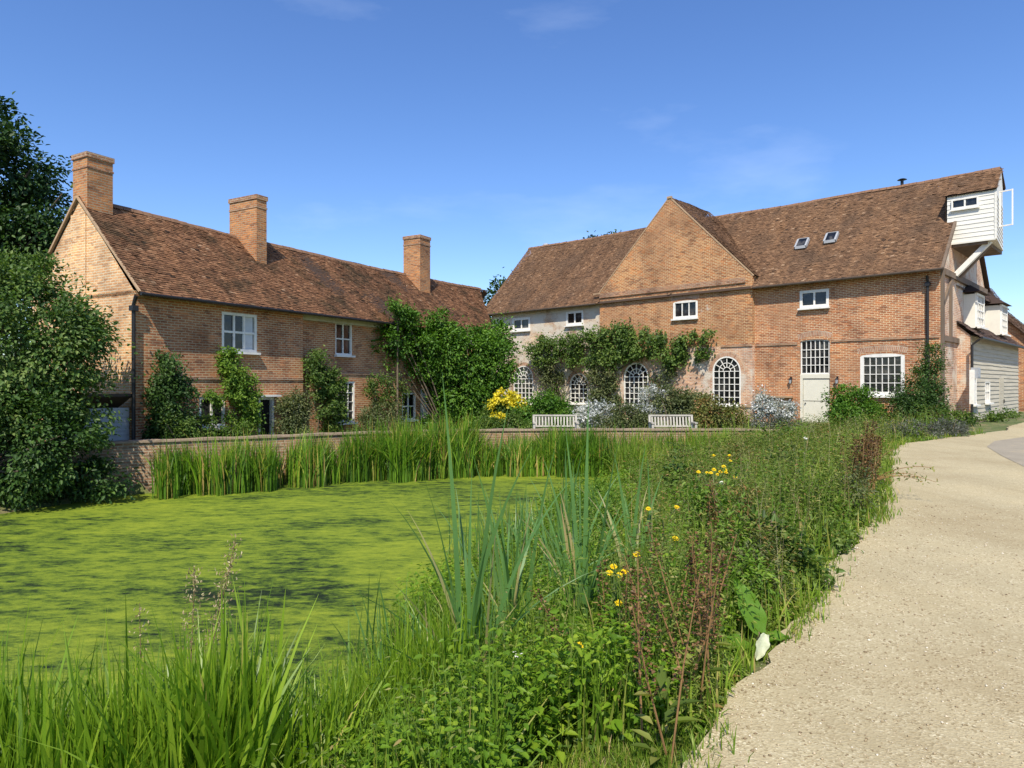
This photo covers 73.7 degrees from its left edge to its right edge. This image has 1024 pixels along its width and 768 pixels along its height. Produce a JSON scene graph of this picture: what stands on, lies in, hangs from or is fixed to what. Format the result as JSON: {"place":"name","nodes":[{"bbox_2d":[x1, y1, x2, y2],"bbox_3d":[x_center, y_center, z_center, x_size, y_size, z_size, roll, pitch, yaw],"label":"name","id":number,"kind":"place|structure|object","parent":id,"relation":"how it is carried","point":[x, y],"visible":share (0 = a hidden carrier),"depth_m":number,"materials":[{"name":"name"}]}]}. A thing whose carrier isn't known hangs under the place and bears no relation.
{"place":"outdoors","nodes":[
{"label":"outdoors","id":0,"kind":"place"},
{"bbox_2d":[0,412,1023,767],"bbox_3d":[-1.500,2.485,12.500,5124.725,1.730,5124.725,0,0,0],"label":"ground","id":1,"kind":"structure","parent":0,"point":[986,428],"depth_m":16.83,"materials":[{"name":"green plant"}]},
{"bbox_2d":[0,91,72,336],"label":"dark tree","id":2,"kind":"object","parent":1,"relation":"on","point":[25,200],"visible":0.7,"depth_m":29.67,"materials":[{"name":"green plant"}]},
{"bbox_2d":[0,235,145,456],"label":"grey green tree","id":3,"kind":"object","parent":1,"relation":"on","point":[74,344],"visible":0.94,"depth_m":16.27,"materials":[{"name":"green plant"}]},
{"bbox_2d":[0,373,151,511],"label":"overhanging bush","id":4,"kind":"object","parent":1,"relation":"on","point":[41,468],"visible":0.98,"depth_m":15.68,"materials":[{"name":"green plant"}]},
{"bbox_2d":[37,394,130,440],"bbox_3d":[-12.230,1.383,19.381,2.476,2.234,1.490,0,0,29],"label":"lean to shed","id":5,"kind":"object","parent":1,"relation":"on","point":[118,400],"visible":0.11,"depth_m":19.20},
{"bbox_2d":[137,344,205,438],"bbox_3d":[-9.882,0.621,20.043,1.418,3.626,1.850,0,0,12],"label":"climbing shrub","id":6,"kind":"object","parent":1,"relation":"on","point":[172,385],"visible":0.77,"depth_m":19.74,"materials":[{"name":"green plant"}]},
{"bbox_2d":[134,436,211,495],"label":"reed clump","id":7,"kind":"object","parent":1,"relation":"on","point":[185,476],"visible":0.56,"depth_m":17.87,"materials":[{"name":"green plant"}]},
{"bbox_2d":[144,406,259,438],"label":"terrace plant","id":8,"kind":"object","parent":1,"relation":"on","point":[184,428],"visible":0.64,"depth_m":20.52,"materials":[{"name":"green plant"}]},
{"bbox_2d":[31,151,494,439],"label":"brick house","id":9,"kind":"structure","parent":1,"relation":"on","point":[275,313],"depth_m":23.27,"materials":[{"name":"brick"}]},
{"bbox_2d":[199,396,228,430],"bbox_3d":[-9.533,0.925,21.741,0.250,1.050,1.050,0,0,29],"label":"window","id":10,"kind":"structure","parent":9,"relation":"in","point":[207,407],"depth_m":21.76,"materials":[{"name":"white paint"}]},
{"bbox_2d":[202,344,266,435],"bbox_3d":[-8.834,0.579,21.994,1.076,3.748,2.461,0,0,29],"label":"climbing vine","id":11,"kind":"object","parent":9,"relation":"attached to","point":[243,396],"visible":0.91,"depth_m":22.10,"materials":[{"name":"green plant"}]},
{"bbox_2d":[222,312,260,354],"bbox_3d":[-9.008,-1.665,22.634,0.250,1.350,1.480,0,0,29],"label":"window","id":12,"kind":"structure","parent":9,"relation":"in","point":[239,330],"depth_m":22.71,"materials":[{"name":"white paint"}]},
{"bbox_2d":[335,323,355,357],"bbox_3d":[-6.692,-1.750,27.199,0.250,1.360,1.050,0,0,29],"label":"window","id":13,"kind":"structure","parent":9,"relation":"in","point":[343,332],"depth_m":27.24,"materials":[{"name":"white paint"}]},
{"bbox_2d":[338,382,357,424],"bbox_3d":[-6.616,0.760,27.335,0.250,1.720,1.060,0,0,29],"label":"window","id":14,"kind":"structure","parent":9,"relation":"in","point":[351,404],"depth_m":27.65,"materials":[{"name":"white paint"}]},
{"bbox_2d":[361,369,411,430],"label":"climbing rose","id":15,"kind":"object","parent":9,"relation":"attached to","point":[372,386],"visible":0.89,"depth_m":28.56,"materials":[{"name":"green plant"}]},
{"bbox_2d":[402,393,418,421],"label":"window","id":16,"kind":"structure","parent":9,"relation":"in","point":[410,401],"depth_m":31.00,"materials":[{"name":"white paint"}]},
{"bbox_2d":[131,633,459,767],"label":"broad grass","id":17,"kind":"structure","parent":1,"relation":"on","point":[313,730],"depth_m":3.41,"materials":[{"name":"green plant"}]},
{"bbox_2d":[266,386,326,434],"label":"rounded shrub","id":18,"kind":"object","parent":1,"relation":"on","point":[298,414],"visible":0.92,"depth_m":23.35,"materials":[{"name":"green plant"}]},
{"bbox_2d":[301,345,352,432],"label":"climbing vine","id":19,"kind":"object","parent":1,"relation":"on","point":[330,382],"visible":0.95,"depth_m":25.52,"materials":[{"name":"green plant"}]},
{"bbox_2d":[293,616,460,762],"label":"slender grass","id":20,"kind":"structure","parent":1,"relation":"on","point":[360,684],"depth_m":3.80,"materials":[{"name":"green plant"}]},
{"bbox_2d":[347,395,413,431],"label":"garden shrub","id":21,"kind":"object","parent":1,"relation":"on","point":[367,415],"visible":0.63,"depth_m":26.68,"materials":[{"name":"green plant"}]},
{"bbox_2d":[384,293,418,429],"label":"wild vine","id":22,"kind":"object","parent":1,"relation":"on","point":[393,309],"visible":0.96,"depth_m":29.03,"materials":[{"name":"green plant"}]},
{"bbox_2d":[0,428,811,491],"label":"pond wall","id":23,"kind":"structure","parent":1,"relation":"on","point":[129,451],"depth_m":18.96,"materials":[{"name":"brick"}]},
{"bbox_2d":[316,561,534,742],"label":"slender grass","id":24,"kind":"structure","parent":1,"relation":"on","point":[445,645],"depth_m":4.09,"materials":[{"name":"green plant"}]},
{"bbox_2d":[366,301,524,429],"bbox_3d":[-3.204,-0.594,31.259,8.573,6.144,4.388,0,0,-29],"label":"virginia creeper","id":25,"kind":"object","parent":1,"relation":"on","point":[482,362],"visible":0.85,"depth_m":30.95,"materials":[{"name":"green plant"}]},
{"bbox_2d":[148,402,769,499],"bbox_3d":[-0.498,1.687,21.154,19.080,2.465,5.362,0,0,-16],"label":"reed bed","id":26,"kind":"object","parent":1,"relation":"on","point":[358,459],"visible":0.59,"depth_m":20.18,"materials":[{"name":"green plant"}]},
{"bbox_2d":[321,375,606,677],"bbox_3d":[-0.318,1.139,4.191,1.922,2.428,0.984,0,0,0],"label":"cattail","id":27,"kind":"object","parent":1,"relation":"on","point":[477,598],"visible":0.42,"depth_m":4.23},
{"bbox_2d":[483,267,511,321],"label":"tree","id":28,"kind":"object","parent":1,"relation":"on","point":[493,291],"visible":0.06,"depth_m":61.35,"materials":[{"name":"green plant"}]},
{"bbox_2d":[475,387,526,421],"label":"yellow shrub","id":29,"kind":"object","parent":1,"relation":"on","point":[501,404],"visible":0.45,"depth_m":28.32,"materials":[{"name":"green plant"}]},
{"bbox_2d":[470,409,548,428],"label":"terrace plant","id":30,"kind":"object","parent":1,"relation":"on","point":[510,422],"visible":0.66,"depth_m":24.64,"materials":[{"name":"green plant"}]},
{"bbox_2d":[435,446,650,647],"bbox_3d":[0.213,1.415,5.177,1.751,1.944,1.055,0,0,30],"label":"cattail","id":31,"kind":"object","parent":1,"relation":"on","point":[514,592],"visible":0.45,"depth_m":5.14},
{"bbox_2d":[508,382,579,427],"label":"green shrub","id":32,"kind":"object","parent":1,"relation":"on","point":[546,404],"visible":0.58,"depth_m":26.65,"materials":[{"name":"green plant"}]},
{"bbox_2d":[532,415,578,428],"bbox_3d":[1.500,1.537,23.614,1.570,0.929,0.688,0,0,0],"label":"park bench","id":33,"kind":"object","parent":1,"relation":"on","point":[557,425],"visible":0.59,"depth_m":23.86,"materials":[{"name":"white wood"}]},
{"bbox_2d":[523,419,607,477],"bbox_3d":[1.671,1.937,21.286,3.821,1.967,3.238,0,0,0],"label":"reed clump","id":34,"kind":"object","parent":1,"relation":"on","point":[592,462],"visible":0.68,"depth_m":21.17,"materials":[{"name":"green plant"}]},
{"bbox_2d":[529,560,615,650],"bbox_3d":[0.410,1.474,4.117,0.672,0.773,0.365,0,0,-8],"label":"dock","id":35,"kind":"object","parent":1,"relation":"on","point":[549,609],"visible":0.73,"depth_m":4.20,"materials":[{"name":"brown plant"}]},
{"bbox_2d":[518,447,639,603],"bbox_3d":[0.628,1.474,6.173,1.093,1.778,1.725,0,0,-8],"label":"cattail","id":36,"kind":"object","parent":1,"relation":"on","point":[561,530],"visible":0.28,"depth_m":6.62},
{"bbox_2d":[571,397,622,427],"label":"silver plant","id":37,"kind":"object","parent":1,"relation":"on","point":[582,412],"visible":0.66,"depth_m":24.96,"materials":[{"name":"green plant"}]},
{"bbox_2d":[503,399,698,627],"bbox_3d":[0.618,1.096,4.981,1.378,1.987,0.786,0,0,0],"label":"cattail","id":38,"kind":"object","parent":1,"relation":"on","point":[583,580],"visible":0.47,"depth_m":4.86},
{"bbox_2d":[256,402,968,767],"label":"weed bed","id":39,"kind":"object","parent":1,"relation":"on","point":[660,624],"visible":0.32,"depth_m":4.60,"materials":[{"name":"green plant"}]},
{"bbox_2d":[864,445,938,484],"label":"arching bramble","id":40,"kind":"object","parent":39,"relation":"on","point":[896,473],"visible":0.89,"depth_m":9.47,"materials":[{"name":"green plant"}]},
{"bbox_2d":[601,564,631,634],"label":"ragwort","id":41,"kind":"object","parent":1,"relation":"on","point":[623,570],"visible":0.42,"depth_m":4.40,"materials":[{"name":"green plant"}]},
{"bbox_2d":[600,600,634,651],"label":"ragwort","id":42,"kind":"object","parent":1,"relation":"on","point":[613,611],"visible":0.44,"depth_m":3.99,"materials":[{"name":"green plant"}]},
{"bbox_2d":[583,444,663,593],"bbox_3d":[1.134,1.264,5.729,0.918,1.526,0.979,0,0,-31],"label":"cattail","id":43,"kind":"object","parent":1,"relation":"on","point":[635,530],"visible":0.31,"depth_m":5.73},
{"bbox_2d":[587,398,659,428],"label":"mixed border plant","id":44,"kind":"object","parent":1,"relation":"on","point":[635,418],"visible":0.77,"depth_m":24.32,"materials":[{"name":"green plant"}]},
{"bbox_2d":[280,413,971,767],"bbox_3d":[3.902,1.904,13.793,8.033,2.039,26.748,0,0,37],"label":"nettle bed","id":45,"kind":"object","parent":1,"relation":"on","point":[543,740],"visible":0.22,"depth_m":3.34,"materials":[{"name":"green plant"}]},
{"bbox_2d":[373,434,917,767],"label":"herb layer","id":46,"kind":"object","parent":1,"relation":"on","point":[622,737],"depth_m":3.33,"materials":[{"name":"green plant"}]},
{"bbox_2d":[630,384,667,425],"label":"silver plant","id":47,"kind":"object","parent":1,"relation":"on","point":[649,392],"visible":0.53,"depth_m":25.91,"materials":[{"name":"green plant"}]},
{"bbox_2d":[632,537,678,621],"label":"ragwort","id":48,"kind":"object","parent":1,"relation":"on","point":[635,554],"visible":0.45,"depth_m":4.50,"materials":[{"name":"green plant"}]},
{"bbox_2d":[617,549,695,687],"bbox_3d":[0.798,1.322,3.750,0.421,0.832,0.348,0,0,0],"label":"dock","id":49,"kind":"object","parent":1,"relation":"on","point":[645,596],"visible":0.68,"depth_m":3.73,"materials":[{"name":"brown plant"}]},
{"bbox_2d":[626,550,707,767],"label":"dock","id":50,"kind":"object","parent":1,"relation":"on","point":[662,689],"visible":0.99,"depth_m":3.01,"materials":[{"name":"brown plant"}]},
{"bbox_2d":[648,415,697,427],"bbox_3d":[5.550,1.537,23.614,1.570,0.929,0.688,0,0,0],"label":"park bench","id":51,"kind":"object","parent":1,"relation":"on","point":[652,423],"visible":0.64,"depth_m":23.86,"materials":[{"name":"white wood"}]},
{"bbox_2d":[547,420,806,633],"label":"leafy weeds","id":52,"kind":"object","parent":1,"relation":"on","point":[698,505],"visible":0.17,"depth_m":5.86,"materials":[{"name":"green plant"}]},
{"bbox_2d":[648,381,705,427],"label":"mixed border plant","id":53,"kind":"object","parent":1,"relation":"on","point":[678,405],"visible":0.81,"depth_m":25.38,"materials":[{"name":"green plant"}]},
{"bbox_2d":[640,522,741,721],"bbox_3d":[0.895,1.208,3.430,0.512,0.950,0.446,0,0,20],"label":"dock","id":54,"kind":"object","parent":1,"relation":"on","point":[700,648],"visible":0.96,"depth_m":3.37,"materials":[{"name":"brown plant"}]},
{"bbox_2d":[679,522,738,677],"bbox_3d":[1.085,1.211,3.734,0.339,0.948,0.295,0,0,44],"label":"dock","id":55,"kind":"object","parent":1,"relation":"on","point":[721,645],"visible":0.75,"depth_m":3.71,"materials":[{"name":"brown plant"}]},
{"bbox_2d":[687,392,759,427],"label":"russet shrub","id":56,"kind":"object","parent":1,"relation":"on","point":[709,414],"visible":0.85,"depth_m":24.46,"materials":[{"name":"green plant"}]},
{"bbox_2d":[705,478,751,543],"bbox_3d":[1.762,1.280,5.604,0.397,1.000,0.310,0,0,0],"label":"dock","id":57,"kind":"object","parent":1,"relation":"on","point":[711,502],"visible":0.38,"depth_m":5.61,"materials":[{"name":"brown plant"}]},
{"bbox_2d":[650,421,822,508],"bbox_3d":[4.841,1.556,13.780,2.394,1.397,11.352,0,0,22],"label":"bramble","id":58,"kind":"object","parent":1,"relation":"on","point":[684,466],"visible":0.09,"depth_m":9.90,"materials":[{"name":"green plant"}]},
{"bbox_2d":[486,167,1012,422],"bbox_3d":[11.822,-4.025,40.257,29.475,13.050,10.180,0,0,44],"label":"brick mill","id":59,"kind":"object","parent":1,"relation":"on","point":[813,299],"visible":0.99,"depth_m":33.63,"materials":[{"name":"brick"}]},
{"bbox_2d":[510,317,530,332],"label":"window","id":60,"kind":"structure","parent":59,"relation":"in","point":[523,324],"depth_m":44.76,"materials":[{"name":"white paint"}]},
{"bbox_2d":[514,366,532,404],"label":"window","id":61,"kind":"structure","parent":59,"relation":"in","point":[527,377],"depth_m":44.59,"materials":[{"name":"white paint"}]},
{"bbox_2d":[532,358,569,398],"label":"rambling rose","id":62,"kind":"object","parent":59,"relation":"attached to","point":[547,378],"visible":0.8,"depth_m":42.46,"materials":[{"name":"green plant"}]},
{"bbox_2d":[564,310,583,326],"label":"window","id":63,"kind":"structure","parent":59,"relation":"in","point":[573,318],"depth_m":41.66,"materials":[{"name":"white paint"}]},
{"bbox_2d":[570,373,587,404],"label":"window","id":64,"kind":"structure","parent":59,"relation":"in","point":[578,388],"depth_m":41.52,"materials":[{"name":"white paint"}]},
{"bbox_2d":[580,364,626,416],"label":"rambling rose","id":65,"kind":"object","parent":59,"relation":"attached to","point":[601,382],"visible":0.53,"depth_m":39.31,"materials":[{"name":"green plant"}]},
{"bbox_2d":[522,317,717,400],"bbox_3d":[5.413,-0.526,38.915,13.604,6.544,1.522,0,0,44],"label":"wisteria","id":66,"kind":"object","parent":59,"relation":"attached to","point":[624,338],"visible":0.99,"depth_m":38.60,"materials":[{"name":"green plant"}]},
{"bbox_2d":[624,363,647,406],"bbox_3d":[6.936,0.045,38.265,1.730,2.490,0.250,0,0,44],"label":"window","id":67,"kind":"structure","parent":59,"relation":"in","point":[635,375],"depth_m":38.40,"materials":[{"name":"white paint"}]},
{"bbox_2d":[639,361,711,420],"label":"rambling rose","id":68,"kind":"object","parent":59,"relation":"attached to","point":[666,376],"visible":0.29,"depth_m":36.49,"materials":[{"name":"green plant"}]},
{"bbox_2d":[671,300,698,320],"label":"window","id":69,"kind":"structure","parent":59,"relation":"in","point":[687,309],"depth_m":36.16,"materials":[{"name":"white paint"}]},
{"bbox_2d":[713,356,740,406],"bbox_3d":[10.824,-0.125,34.497,1.620,2.550,0.250,0,0,44],"label":"window","id":70,"kind":"structure","parent":59,"relation":"in","point":[726,370],"depth_m":34.54,"materials":[{"name":"white paint"}]},
{"bbox_2d":[797,289,829,309],"bbox_3d":[14.014,-3.920,31.696,1.420,0.900,0.250,0,0,44],"label":"window","id":71,"kind":"structure","parent":59,"relation":"in","point":[810,299],"depth_m":31.72,"materials":[{"name":"white paint"}]},
{"bbox_2d":[800,374,829,421],"bbox_3d":[14.115,0.750,31.779,1.350,2.420,0.150,0,0,44],"label":"door","id":72,"kind":"structure","parent":59,"relation":"in","point":[811,390],"depth_m":31.82,"materials":[{"name":"beige paint"}]},
{"bbox_2d":[858,354,904,397],"bbox_3d":[16.101,-0.365,29.715,1.870,1.910,0.250,0,0,44],"label":"window","id":73,"kind":"structure","parent":59,"relation":"in","point":[875,369],"depth_m":29.76,"materials":[{"name":"white paint"}]},
{"bbox_2d":[949,196,979,211],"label":"loft window","id":74,"kind":"structure","parent":59,"relation":"in","point":[968,202],"depth_m":29.14,"materials":[{"name":"white paint"}]},
{"bbox_2d":[969,367,980,403],"bbox_3d":[19.765,0.075,29.132,0.295,1.550,0.680,0,0,44],"label":"meter box","id":75,"kind":"object","parent":59,"relation":"attached to","point":[974,373],"visible":1,"depth_m":28.94,"materials":[{"name":"white paint"}]},
{"bbox_2d":[720,577,789,660],"bbox_3d":[1.470,1.473,4.258,0.527,0.464,0.309,0,0,0],"label":"burdock","id":76,"kind":"object","parent":1,"relation":"on","point":[763,639],"visible":0.7,"depth_m":4.30,"materials":[{"name":"green plant"}]},
{"bbox_2d":[652,413,891,617],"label":"seeding weeds","id":77,"kind":"object","parent":1,"relation":"on","point":[738,450],"visible":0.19,"depth_m":5.64,"materials":[{"name":"green plant"}]},
{"bbox_2d":[745,384,804,427],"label":"silver shrub","id":78,"kind":"object","parent":1,"relation":"on","point":[773,408],"visible":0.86,"depth_m":26.31,"materials":[{"name":"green plant"}]},
{"bbox_2d":[661,409,890,632],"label":"grey weeds","id":79,"kind":"object","parent":1,"relation":"on","point":[860,490],"visible":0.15,"depth_m":7.96,"materials":[{"name":"green plant"}]},
{"bbox_2d":[743,410,817,428],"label":"rosemary clump","id":80,"kind":"object","parent":1,"relation":"on","point":[779,419],"visible":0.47,"depth_m":24.88,"materials":[{"name":"green plant"}]},
{"bbox_2d":[722,504,845,596],"bbox_3d":[2.156,1.357,5.478,0.863,0.780,0.765,0,0,0],"label":"leafy plant","id":81,"kind":"object","parent":1,"relation":"on","point":[806,557],"visible":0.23,"depth_m":5.36,"materials":[{"name":"green plant"}]},
{"bbox_2d":[613,410,957,601],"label":"dry stalks","id":82,"kind":"object","parent":1,"relation":"on","point":[768,490],"visible":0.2,"depth_m":7.04,"materials":[{"name":"brown plant"}]},
{"bbox_2d":[619,401,952,610],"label":"brown weeds","id":83,"kind":"object","parent":1,"relation":"on","point":[754,443],"visible":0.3,"depth_m":8.98,"materials":[{"name":"green plant"}]},
{"bbox_2d":[801,495,878,554],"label":"leafy plant","id":84,"kind":"object","parent":1,"relation":"on","point":[840,542],"visible":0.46,"depth_m":6.71,"materials":[{"name":"green plant"}]},
{"bbox_2d":[814,381,895,427],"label":"laurel bush","id":85,"kind":"object","parent":1,"relation":"on","point":[846,403],"visible":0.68,"depth_m":26.83,"materials":[{"name":"green plant"}]},
{"bbox_2d":[838,435,878,504],"bbox_3d":[4.550,1.177,8.924,0.326,1.034,0.564,0,0,-27],"label":"dock","id":86,"kind":"object","parent":1,"relation":"on","point":[873,445],"visible":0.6,"depth_m":8.87,"materials":[{"name":"brown plant"}]},
{"bbox_2d":[847,419,882,498],"bbox_3d":[4.864,1.091,9.408,0.505,1.213,0.385,0,0,-26],"label":"dock","id":87,"kind":"object","parent":1,"relation":"on","point":[876,447],"visible":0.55,"depth_m":9.41,"materials":[{"name":"brown plant"}]},
{"bbox_2d":[859,416,923,441],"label":"lavender bush","id":88,"kind":"object","parent":1,"relation":"on","point":[899,429],"visible":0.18,"depth_m":19.46,"materials":[{"name":"green plant"}]},
{"bbox_2d":[880,339,953,424],"bbox_3d":[15.560,-0.038,26.269,3.087,3.502,2.603,0,0,0],"label":"dark evergreen","id":89,"kind":"object","parent":1,"relation":"on","point":[931,388],"visible":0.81,"depth_m":26.11,"materials":[{"name":"green plant"}]},
{"bbox_2d":[893,416,948,438],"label":"lavender bush","id":90,"kind":"object","parent":1,"relation":"on","point":[929,431],"visible":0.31,"depth_m":20.25,"materials":[{"name":"green plant"}]},
{"bbox_2d":[924,415,974,436],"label":"lavender bush","id":91,"kind":"object","parent":1,"relation":"on","point":[961,427],"visible":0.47,"depth_m":20.95,"materials":[{"name":"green plant"}]},
{"bbox_2d":[945,405,1023,426],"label":"wall weeds","id":92,"kind":"object","parent":1,"relation":"on","point":[1000,415],"depth_m":29.60,"materials":[{"name":"green plant"}]},
{"bbox_2d":[957,285,1023,418],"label":"weatherboarded building","id":93,"kind":"structure","parent":1,"relation":"on","point":[994,354],"depth_m":32.72,"materials":[{"name":"wood"}]},
{"bbox_2d":[975,293,988,329],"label":"dormer window","id":94,"kind":"structure","parent":93,"relation":"in","point":[979,298],"depth_m":31.59,"materials":[{"name":"white paint"}]},
{"bbox_2d":[999,378,1004,412],"bbox_3d":[25.323,0.875,35.330,0.130,2.450,1.350,0,0,44],"label":"door","id":95,"kind":"structure","parent":93,"relation":"in","point":[1001,380],"depth_m":35.23,"materials":[{"name":"white wood"}]},
{"bbox_2d":[1000,304,1010,336],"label":"dormer window","id":96,"kind":"structure","parent":93,"relation":"in","point":[1003,309],"depth_m":36.04,"materials":[{"name":"white paint"}]},
{"bbox_2d":[1008,312,1023,411],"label":"house","id":97,"kind":"structure","parent":1,"relation":"on","point":[1015,329],"depth_m":40.60,"materials":[{"name":"brick"}]},
{"bbox_2d":[0,0,1023,354],"label":"sky","id":98,"kind":"structure","parent":0,"point":[490,131],"materials":[{"name":"blue"}]},
{"bbox_2d":[518,428,984,767],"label":"verge grass","id":99,"kind":"structure","parent":0,"point":[639,757],"depth_m":3.24,"materials":[{"name":"green plant"}]},
{"bbox_2d":[682,422,1023,767],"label":"path","id":100,"kind":"structure","parent":0,"point":[977,473],"depth_m":4.13,"materials":[{"name":"beige gravel"}]},
{"bbox_2d":[987,437,1023,465],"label":"road","id":101,"kind":"structure","parent":0,"point":[1012,449],"depth_m":16.87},
{"label":"water","id":102,"kind":"structure","parent":0,"visible":0},
{"bbox_2d":[0,579,307,767],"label":"broad grass","id":103,"kind":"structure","parent":102,"relation":"on","point":[49,734],"depth_m":3.00,"materials":[{"name":"green plant"}]},
{"bbox_2d":[122,533,242,673],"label":"plume grass","id":104,"kind":"object","parent":102,"relation":"in","point":[221,583],"depth_m":4.04,"materials":[{"name":"plant"}]},
{"bbox_2d":[0,577,410,767],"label":"broad grass","id":105,"kind":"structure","parent":102,"relation":"on","point":[244,686],"depth_m":3.14,"materials":[{"name":"green plant"}]},
{"bbox_2d":[0,473,609,725],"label":"duckweed","id":106,"kind":"object","parent":102,"relation":"on","point":[299,545],"visible":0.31,"depth_m":10.98,"materials":[{"name":"green plant"}]},
{"bbox_2d":[368,417,450,482],"bbox_3d":[-3.036,1.914,20.614,3.257,2.012,3.543,0,0,0],"label":"reed clump","id":107,"kind":"object","parent":102,"relation":"in","point":[401,466],"visible":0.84,"depth_m":20.16,"materials":[{"name":"green plant"}]},
{"bbox_2d":[330,471,594,686],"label":"young reeds","id":108,"kind":"object","parent":102,"relation":"in","point":[515,528],"visible":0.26,"depth_m":7.93,"materials":[{"name":"green plant"}]},
{"bbox_2d":[594,405,767,479],"bbox_3d":[5.578,1.725,20.960,6.781,2.450,3.586,0,0,-25],"label":"sedge","id":109,"kind":"object","parent":102,"relation":"in","point":[621,449],"visible":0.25,"depth_m":20.40,"materials":[{"name":"green plant"}]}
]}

